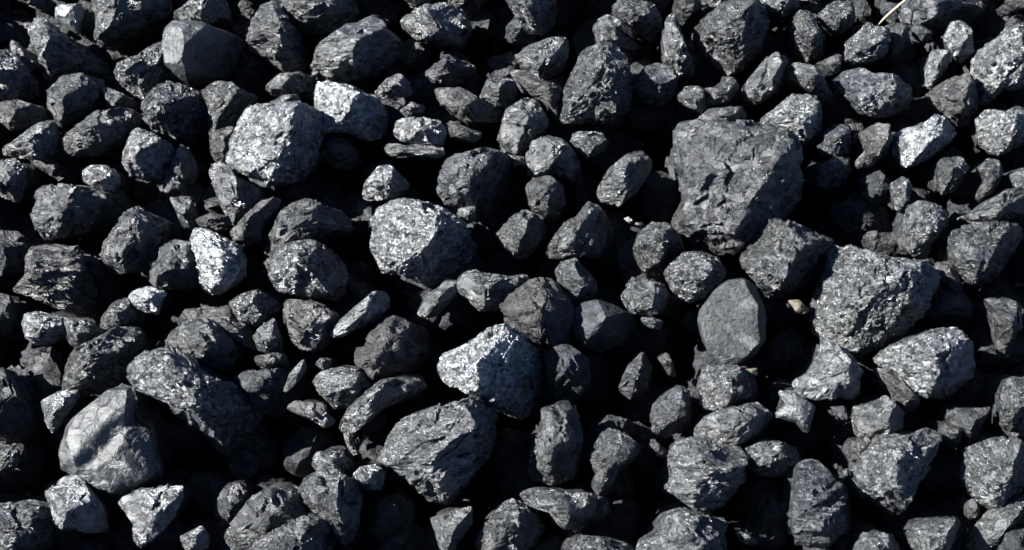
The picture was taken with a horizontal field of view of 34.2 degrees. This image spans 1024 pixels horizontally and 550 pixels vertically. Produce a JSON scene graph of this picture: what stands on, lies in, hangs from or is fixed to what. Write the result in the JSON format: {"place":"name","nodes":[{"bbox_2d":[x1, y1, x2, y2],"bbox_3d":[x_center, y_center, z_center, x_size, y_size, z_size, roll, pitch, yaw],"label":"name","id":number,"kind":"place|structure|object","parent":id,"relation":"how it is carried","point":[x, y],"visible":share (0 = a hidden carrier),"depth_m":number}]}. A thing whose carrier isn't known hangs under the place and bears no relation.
{"place":"outdoors","nodes":[
{"label":"outdoors","id":0,"kind":"place"},
{"bbox_2d":[21,4,1023,547],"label":"ground","id":1,"kind":"structure","parent":0,"point":[281,434],"depth_m":2.94},
{"bbox_2d":[0,0,821,495],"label":"coal pile","id":2,"kind":"object","parent":1,"relation":"on","point":[16,338],"visible":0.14,"depth_m":2.91},
{"bbox_2d":[0,0,1023,549],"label":"buried coal","id":3,"kind":"object","parent":1,"relation":"on","point":[644,502],"visible":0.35,"depth_m":2.72},
{"bbox_2d":[0,367,38,442],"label":"coal lump","id":4,"kind":"object","parent":3,"relation":"on","point":[18,419],"visible":1,"depth_m":2.51},
{"bbox_2d":[0,49,40,100],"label":"coal lump","id":5,"kind":"object","parent":3,"relation":"on","point":[19,80],"visible":0.98,"depth_m":2.78},
{"bbox_2d":[0,99,49,130],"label":"coal lump","id":6,"kind":"object","parent":3,"relation":"on","point":[17,114],"visible":0.98,"depth_m":2.75},
{"bbox_2d":[0,501,54,549],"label":"coal lump","id":7,"kind":"object","parent":3,"relation":"on","point":[26,526],"visible":1,"depth_m":2.40},
{"bbox_2d":[2,120,60,160],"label":"coal lump","id":8,"kind":"object","parent":3,"relation":"on","point":[40,141],"visible":1,"depth_m":2.71},
{"bbox_2d":[21,311,64,344],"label":"coal lump","id":9,"kind":"object","parent":3,"relation":"on","point":[40,328],"visible":0.89,"depth_m":2.56},
{"bbox_2d":[13,244,97,316],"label":"coal lump","id":10,"kind":"object","parent":3,"relation":"on","point":[58,276],"visible":1,"depth_m":2.60},
{"bbox_2d":[28,17,113,84],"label":"coal lump","id":11,"kind":"object","parent":3,"relation":"on","point":[59,53],"visible":0.84,"depth_m":2.81},
{"bbox_2d":[46,73,104,127],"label":"coal lump","id":12,"kind":"object","parent":3,"relation":"on","point":[71,98],"visible":0.99,"depth_m":2.75},
{"bbox_2d":[45,475,108,532],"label":"coal lump","id":13,"kind":"object","parent":3,"relation":"on","point":[74,502],"visible":1,"depth_m":2.42},
{"bbox_2d":[30,183,133,242],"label":"coal lump","id":14,"kind":"object","parent":3,"relation":"on","point":[63,211],"visible":0.99,"depth_m":2.65},
{"bbox_2d":[61,107,143,157],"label":"coal lump","id":15,"kind":"object","parent":3,"relation":"on","point":[96,133],"visible":0.96,"depth_m":2.72},
{"bbox_2d":[62,326,149,394],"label":"coal lump","id":16,"kind":"object","parent":3,"relation":"on","point":[98,365],"visible":0.84,"depth_m":2.53},
{"bbox_2d":[59,387,163,497],"bbox_3d":[-0.596,0.264,2.470,0.145,0.143,0.140,-30,66,-15],"label":"coal lump","id":17,"kind":"object","parent":3,"relation":"on","point":[108,448],"visible":1,"depth_m":2.44},
{"bbox_2d":[91,0,172,47],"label":"coal lump","id":18,"kind":"object","parent":3,"relation":"on","point":[114,22],"visible":1,"depth_m":2.83},
{"bbox_2d":[99,206,169,274],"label":"coal lump","id":19,"kind":"object","parent":3,"relation":"on","point":[135,240],"visible":0.91,"depth_m":2.61},
{"bbox_2d":[113,42,169,99],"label":"coal lump","id":20,"kind":"object","parent":3,"relation":"on","point":[141,74],"visible":0.91,"depth_m":2.78},
{"bbox_2d":[122,128,174,180],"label":"coal lump","id":21,"kind":"object","parent":3,"relation":"on","point":[147,156],"visible":0.94,"depth_m":2.69},
{"bbox_2d":[118,484,183,546],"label":"coal lump","id":22,"kind":"object","parent":3,"relation":"on","point":[150,512],"visible":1,"depth_m":2.41},
{"bbox_2d":[148,239,198,289],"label":"coal lump","id":23,"kind":"object","parent":3,"relation":"on","point":[172,265],"visible":0.84,"depth_m":2.60},
{"bbox_2d":[141,80,207,148],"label":"coal lump","id":24,"kind":"object","parent":3,"relation":"on","point":[176,113],"visible":0.85,"depth_m":2.75},
{"bbox_2d":[161,144,198,196],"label":"coal lump","id":25,"kind":"object","parent":3,"relation":"on","point":[179,178],"visible":0.99,"depth_m":2.72},
{"bbox_2d":[126,346,262,456],"bbox_3d":[-0.484,0.180,2.527,0.193,0.182,0.108,27,65,14],"label":"coal lump","id":26,"kind":"object","parent":3,"relation":"on","point":[224,417],"visible":0.99,"depth_m":2.47},
{"bbox_2d":[162,20,245,87],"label":"coal lump","id":27,"kind":"object","parent":3,"relation":"on","point":[198,54],"visible":0.97,"depth_m":2.78},
{"bbox_2d":[165,316,244,373],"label":"coal lump","id":28,"kind":"object","parent":3,"relation":"on","point":[204,340],"visible":0.94,"depth_m":2.54},
{"bbox_2d":[190,227,246,294],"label":"coal lump","id":29,"kind":"object","parent":3,"relation":"on","point":[221,263],"visible":1,"depth_m":2.60},
{"bbox_2d":[201,81,257,143],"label":"coal lump","id":30,"kind":"object","parent":3,"relation":"on","point":[227,103],"visible":0.84,"depth_m":2.75},
{"bbox_2d":[209,161,264,224],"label":"coal lump","id":31,"kind":"object","parent":3,"relation":"on","point":[239,198],"visible":0.91,"depth_m":2.68},
{"bbox_2d":[229,289,280,326],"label":"coal lump","id":32,"kind":"object","parent":3,"relation":"on","point":[255,308],"visible":1,"depth_m":2.57},
{"bbox_2d":[230,197,280,246],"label":"coal lump","id":33,"kind":"object","parent":3,"relation":"on","point":[247,230],"visible":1,"depth_m":2.64},
{"bbox_2d":[224,487,310,549],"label":"coal lump","id":34,"kind":"object","parent":3,"relation":"on","point":[260,514],"visible":0.73,"depth_m":2.40},
{"bbox_2d":[232,367,312,417],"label":"coal lump","id":35,"kind":"object","parent":3,"relation":"on","point":[262,389],"visible":0.81,"depth_m":2.53},
{"bbox_2d":[225,101,324,187],"bbox_3d":[-0.387,-0.212,2.739,0.160,0.174,0.142,0,90,0],"label":"coal lump","id":36,"kind":"object","parent":3,"relation":"on","point":[275,144],"visible":0.98,"depth_m":2.68},
{"bbox_2d":[246,1,309,72],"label":"coal lump","id":37,"kind":"object","parent":3,"relation":"on","point":[274,38],"visible":0.95,"depth_m":2.81},
{"bbox_2d":[246,513,332,549],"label":"coal lump","id":38,"kind":"object","parent":3,"relation":"on","point":[309,531],"visible":0.99,"depth_m":2.38},
{"bbox_2d":[264,239,349,302],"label":"coal lump","id":39,"kind":"object","parent":3,"relation":"on","point":[310,268],"visible":1,"depth_m":2.58},
{"bbox_2d":[264,198,352,256],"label":"coal lump","id":40,"kind":"object","parent":3,"relation":"on","point":[305,219],"visible":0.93,"depth_m":2.63},
{"bbox_2d":[282,299,340,352],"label":"coal lump","id":41,"kind":"object","parent":3,"relation":"on","point":[308,325],"visible":0.97,"depth_m":2.55},
{"bbox_2d":[281,0,358,35],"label":"coal lump","id":42,"kind":"object","parent":3,"relation":"on","point":[321,17],"visible":0.91,"depth_m":2.83},
{"bbox_2d":[298,469,362,545],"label":"coal lump","id":43,"kind":"object","parent":3,"relation":"on","point":[333,498],"visible":0.98,"depth_m":2.41},
{"bbox_2d":[312,366,374,409],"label":"coal lump","id":44,"kind":"object","parent":3,"relation":"on","point":[339,388],"visible":0.97,"depth_m":2.51},
{"bbox_2d":[314,81,388,142],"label":"coal lump","id":45,"kind":"object","parent":3,"relation":"on","point":[355,112],"visible":0.99,"depth_m":2.73},
{"bbox_2d":[310,15,401,83],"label":"coal lump","id":46,"kind":"object","parent":3,"relation":"on","point":[369,46],"visible":0.99,"depth_m":2.79},
{"bbox_2d":[329,290,389,337],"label":"coal lump","id":47,"kind":"object","parent":3,"relation":"on","point":[372,307],"visible":1,"depth_m":2.56},
{"bbox_2d":[339,373,426,433],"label":"coal lump","id":48,"kind":"object","parent":3,"relation":"on","point":[367,405],"visible":0.99,"depth_m":2.50},
{"bbox_2d":[362,164,409,200],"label":"coal lump","id":49,"kind":"object","parent":3,"relation":"on","point":[385,182],"visible":1,"depth_m":2.67},
{"bbox_2d":[354,315,428,380],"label":"coal lump","id":50,"kind":"object","parent":3,"relation":"on","point":[393,346],"visible":0.92,"depth_m":2.53},
{"bbox_2d":[366,493,416,538],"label":"coal lump","id":51,"kind":"object","parent":3,"relation":"on","point":[391,515],"visible":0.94,"depth_m":2.46},
{"bbox_2d":[393,116,446,145],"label":"coal lump","id":52,"kind":"object","parent":3,"relation":"on","point":[419,130],"visible":1,"depth_m":2.72},
{"bbox_2d":[369,198,476,284],"bbox_3d":[-0.141,-0.053,2.650,0.170,0.196,0.138,0,90,0],"label":"coal lump","id":53,"kind":"object","parent":3,"relation":"on","point":[422,242],"visible":0.99,"depth_m":2.59},
{"bbox_2d":[400,2,472,45],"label":"coal lump","id":54,"kind":"object","parent":3,"relation":"on","point":[444,23],"visible":1,"depth_m":2.83},
{"bbox_2d":[377,396,497,504],"bbox_3d":[-0.107,0.246,2.487,0.156,0.178,0.175,21,64,11],"label":"coal lump","id":55,"kind":"object","parent":3,"relation":"on","point":[438,454],"visible":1,"depth_m":2.42},
{"bbox_2d":[430,506,472,549],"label":"coal lump","id":56,"kind":"object","parent":3,"relation":"on","point":[451,528],"visible":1,"depth_m":2.40},
{"bbox_2d":[435,87,501,122],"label":"coal lump","id":57,"kind":"object","parent":3,"relation":"on","point":[462,104],"visible":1,"depth_m":2.74},
{"bbox_2d":[436,147,513,222],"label":"coal lump","id":58,"kind":"object","parent":3,"relation":"on","point":[480,179],"visible":0.97,"depth_m":2.67},
{"bbox_2d":[437,323,544,420],"bbox_3d":[-0.023,0.156,2.568,0.168,0.232,0.128,-23,64,-12],"label":"coal lump","id":59,"kind":"object","parent":3,"relation":"on","point":[498,367],"visible":0.98,"depth_m":2.50},
{"bbox_2d":[456,269,530,311],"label":"coal lump","id":60,"kind":"object","parent":3,"relation":"on","point":[481,291],"visible":0.91,"depth_m":2.58},
{"bbox_2d":[474,498,546,549],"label":"coal lump","id":61,"kind":"object","parent":3,"relation":"on","point":[512,524],"visible":1,"depth_m":2.40},
{"bbox_2d":[496,209,546,259],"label":"coal lump","id":62,"kind":"object","parent":3,"relation":"on","point":[521,234],"visible":1,"depth_m":2.64},
{"bbox_2d":[497,97,549,154],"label":"coal lump","id":63,"kind":"object","parent":3,"relation":"on","point":[525,122],"visible":0.95,"depth_m":2.72},
{"bbox_2d":[506,0,557,35],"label":"coal lump","id":64,"kind":"object","parent":3,"relation":"on","point":[537,17],"visible":1,"depth_m":2.86},
{"bbox_2d":[510,70,562,126],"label":"coal lump","id":65,"kind":"object","parent":3,"relation":"on","point":[547,93],"visible":0.99,"depth_m":2.77},
{"bbox_2d":[499,277,577,349],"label":"coal lump","id":66,"kind":"object","parent":3,"relation":"on","point":[541,308],"visible":0.91,"depth_m":2.55},
{"bbox_2d":[515,36,569,77],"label":"coal lump","id":67,"kind":"object","parent":3,"relation":"on","point":[547,57],"visible":0.98,"depth_m":2.79},
{"bbox_2d":[525,175,565,223],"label":"coal lump","id":68,"kind":"object","parent":3,"relation":"on","point":[546,198],"visible":1,"depth_m":2.66},
{"bbox_2d":[525,135,581,185],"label":"coal lump","id":69,"kind":"object","parent":3,"relation":"on","point":[553,156],"visible":0.98,"depth_m":2.70},
{"bbox_2d":[527,400,582,486],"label":"coal lump","id":70,"kind":"object","parent":3,"relation":"on","point":[555,452],"visible":1,"depth_m":2.46},
{"bbox_2d":[520,487,610,531],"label":"coal lump","id":71,"kind":"object","parent":3,"relation":"on","point":[577,511],"visible":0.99,"depth_m":2.41},
{"bbox_2d":[544,343,590,402],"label":"coal lump","id":72,"kind":"object","parent":3,"relation":"on","point":[568,371],"visible":0.98,"depth_m":2.54},
{"bbox_2d":[555,257,598,307],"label":"coal lump","id":73,"kind":"object","parent":3,"relation":"on","point":[577,281],"visible":0.84,"depth_m":2.59},
{"bbox_2d":[545,201,613,258],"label":"coal lump","id":74,"kind":"object","parent":3,"relation":"on","point":[586,231],"visible":1,"depth_m":2.63},
{"bbox_2d":[558,42,633,127],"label":"coal lump","id":75,"kind":"object","parent":3,"relation":"on","point":[599,87],"visible":1,"depth_m":2.74},
{"bbox_2d":[572,299,635,351],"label":"coal lump","id":76,"kind":"object","parent":3,"relation":"on","point":[601,326],"visible":0.98,"depth_m":2.57},
{"bbox_2d":[588,428,642,495],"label":"coal lump","id":77,"kind":"object","parent":3,"relation":"on","point":[613,453],"visible":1,"depth_m":2.44},
{"bbox_2d":[597,150,651,206],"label":"coal lump","id":78,"kind":"object","parent":3,"relation":"on","point":[624,179],"visible":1,"depth_m":2.67},
{"bbox_2d":[612,0,662,41],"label":"coal lump","id":79,"kind":"object","parent":3,"relation":"on","point":[643,19],"visible":1,"depth_m":2.83},
{"bbox_2d":[621,279,668,316],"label":"coal lump","id":80,"kind":"object","parent":3,"relation":"on","point":[646,297],"visible":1,"depth_m":2.57},
{"bbox_2d":[633,63,678,105],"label":"coal lump","id":81,"kind":"object","parent":3,"relation":"on","point":[656,83],"visible":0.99,"depth_m":2.78},
{"bbox_2d":[633,222,684,279],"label":"coal lump","id":82,"kind":"object","parent":3,"relation":"on","point":[658,247],"visible":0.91,"depth_m":2.61},
{"bbox_2d":[651,385,692,437],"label":"coal lump","id":83,"kind":"object","parent":3,"relation":"on","point":[672,411],"visible":1,"depth_m":2.51},
{"bbox_2d":[661,13,694,79],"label":"coal lump","id":84,"kind":"object","parent":3,"relation":"on","point":[677,57],"visible":0.97,"depth_m":2.80},
{"bbox_2d":[636,509,727,549],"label":"coal lump","id":85,"kind":"object","parent":3,"relation":"on","point":[681,529],"visible":1,"depth_m":2.38},
{"bbox_2d":[663,251,725,302],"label":"coal lump","id":86,"kind":"object","parent":3,"relation":"on","point":[692,276],"visible":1,"depth_m":2.58},
{"bbox_2d":[664,436,749,515],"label":"coal lump","id":87,"kind":"object","parent":3,"relation":"on","point":[704,476],"visible":1,"depth_m":2.42},
{"bbox_2d":[698,363,758,410],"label":"coal lump","id":88,"kind":"object","parent":3,"relation":"on","point":[720,386],"visible":0.88,"depth_m":2.52},
{"bbox_2d":[697,278,765,365],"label":"coal lump","id":89,"kind":"object","parent":3,"relation":"on","point":[731,320],"visible":0.98,"depth_m":2.54},
{"bbox_2d":[694,0,769,75],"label":"coal lump","id":90,"kind":"object","parent":3,"relation":"on","point":[730,36],"visible":1,"depth_m":2.79},
{"bbox_2d":[694,402,772,445],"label":"coal lump","id":91,"kind":"object","parent":3,"relation":"on","point":[740,425],"visible":0.96,"depth_m":2.46},
{"bbox_2d":[671,118,803,255],"bbox_3d":[0.366,-0.140,2.717,0.219,0.234,0.222,0,90,0],"label":"coal lump","id":92,"kind":"object","parent":3,"relation":"on","point":[740,181],"visible":0.98,"depth_m":2.62},
{"bbox_2d":[742,52,788,104],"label":"coal lump","id":93,"kind":"object","parent":3,"relation":"on","point":[766,79],"visible":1,"depth_m":2.76},
{"bbox_2d":[743,439,800,477],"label":"coal lump","id":94,"kind":"object","parent":3,"relation":"on","point":[770,458],"visible":0.98,"depth_m":2.47},
{"bbox_2d":[739,218,833,299],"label":"coal lump","id":95,"kind":"object","parent":3,"relation":"on","point":[779,258],"visible":0.98,"depth_m":2.59},
{"bbox_2d":[758,93,822,148],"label":"coal lump","id":96,"kind":"object","parent":3,"relation":"on","point":[800,115],"visible":0.77,"depth_m":2.71},
{"bbox_2d":[791,10,825,63],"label":"coal lump","id":97,"kind":"object","parent":3,"relation":"on","point":[808,37],"visible":0.97,"depth_m":2.81},
{"bbox_2d":[786,62,834,109],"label":"coal lump","id":98,"kind":"object","parent":3,"relation":"on","point":[810,79],"visible":0.96,"depth_m":2.77},
{"bbox_2d":[787,458,852,548],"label":"coal lump","id":99,"kind":"object","parent":3,"relation":"on","point":[819,513],"visible":1,"depth_m":2.40},
{"bbox_2d":[792,336,862,400],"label":"coal lump","id":100,"kind":"object","parent":3,"relation":"on","point":[835,372],"visible":1,"depth_m":2.51},
{"bbox_2d":[808,156,852,191],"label":"coal lump","id":101,"kind":"object","parent":3,"relation":"on","point":[830,174],"visible":1,"depth_m":2.71},
{"bbox_2d":[830,192,891,245],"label":"coal lump","id":102,"kind":"object","parent":3,"relation":"on","point":[855,215],"visible":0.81,"depth_m":2.73},
{"bbox_2d":[843,22,890,66],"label":"coal lump","id":103,"kind":"object","parent":3,"relation":"on","point":[867,42],"visible":1,"depth_m":2.79},
{"bbox_2d":[832,67,913,117],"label":"coal lump","id":104,"kind":"object","parent":3,"relation":"on","point":[877,95],"visible":1,"depth_m":2.75},
{"bbox_2d":[855,122,892,168],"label":"coal lump","id":105,"kind":"object","parent":3,"relation":"on","point":[876,139],"visible":1,"depth_m":2.71},
{"bbox_2d":[809,244,940,361],"bbox_3d":[0.564,0.042,2.593,0.189,0.192,0.176,10,62,5],"label":"coal lump","id":106,"kind":"object","parent":3,"relation":"on","point":[864,302],"visible":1,"depth_m":2.56},
{"bbox_2d":[851,395,904,438],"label":"coal lump","id":107,"kind":"object","parent":3,"relation":"on","point":[883,415],"visible":0.89,"depth_m":2.48},
{"bbox_2d":[851,427,941,516],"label":"coal lump","id":108,"kind":"object","parent":3,"relation":"on","point":[889,472],"visible":1,"depth_m":2.43},
{"bbox_2d":[891,114,956,167],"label":"coal lump","id":109,"kind":"object","parent":3,"relation":"on","point":[933,135],"visible":1,"depth_m":2.71},
{"bbox_2d":[873,327,975,398],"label":"coal lump","id":110,"kind":"object","parent":3,"relation":"on","point":[938,363],"visible":0.97,"depth_m":2.50},
{"bbox_2d":[900,200,948,259],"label":"coal lump","id":111,"kind":"object","parent":3,"relation":"on","point":[925,225],"visible":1,"depth_m":2.62},
{"bbox_2d":[906,516,960,549],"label":"coal lump","id":112,"kind":"object","parent":3,"relation":"on","point":[940,534],"visible":1,"depth_m":2.39},
{"bbox_2d":[898,0,984,34],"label":"coal lump","id":113,"kind":"object","parent":3,"relation":"on","point":[935,17],"visible":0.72,"depth_m":2.85},
{"bbox_2d":[921,284,974,326],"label":"coal lump","id":114,"kind":"object","parent":3,"relation":"on","point":[949,307],"visible":0.87,"depth_m":2.62},
{"bbox_2d":[925,73,978,127],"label":"coal lump","id":115,"kind":"object","parent":3,"relation":"on","point":[954,99],"visible":1,"depth_m":2.76},
{"bbox_2d":[943,220,1022,287],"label":"coal lump","id":116,"kind":"object","parent":3,"relation":"on","point":[976,254],"visible":1,"depth_m":2.60},
{"bbox_2d":[957,188,1023,223],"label":"coal lump","id":117,"kind":"object","parent":3,"relation":"on","point":[1006,205],"visible":0.81,"depth_m":2.66},
{"bbox_2d":[959,436,1023,509],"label":"coal lump","id":118,"kind":"object","parent":3,"relation":"on","point":[991,471],"visible":0.99,"depth_m":2.43},
{"bbox_2d":[966,495,1023,549],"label":"coal lump","id":119,"kind":"object","parent":3,"relation":"on","point":[990,528],"visible":0.88,"depth_m":2.42},
{"bbox_2d":[970,23,1023,104],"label":"coal lump","id":120,"kind":"object","parent":3,"relation":"on","point":[997,66],"visible":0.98,"depth_m":2.77},
{"bbox_2d":[975,106,1023,155],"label":"coal lump","id":121,"kind":"object","parent":3,"relation":"on","point":[999,132],"visible":1,"depth_m":2.72},
{"bbox_2d":[983,297,1022,357],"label":"coal lump","id":122,"kind":"object","parent":3,"relation":"on","point":[1006,317],"visible":1,"depth_m":2.56},
{"bbox_2d":[994,376,1023,439],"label":"coal lump","id":123,"kind":"object","parent":3,"relation":"on","point":[1009,421],"visible":0.96,"depth_m":2.49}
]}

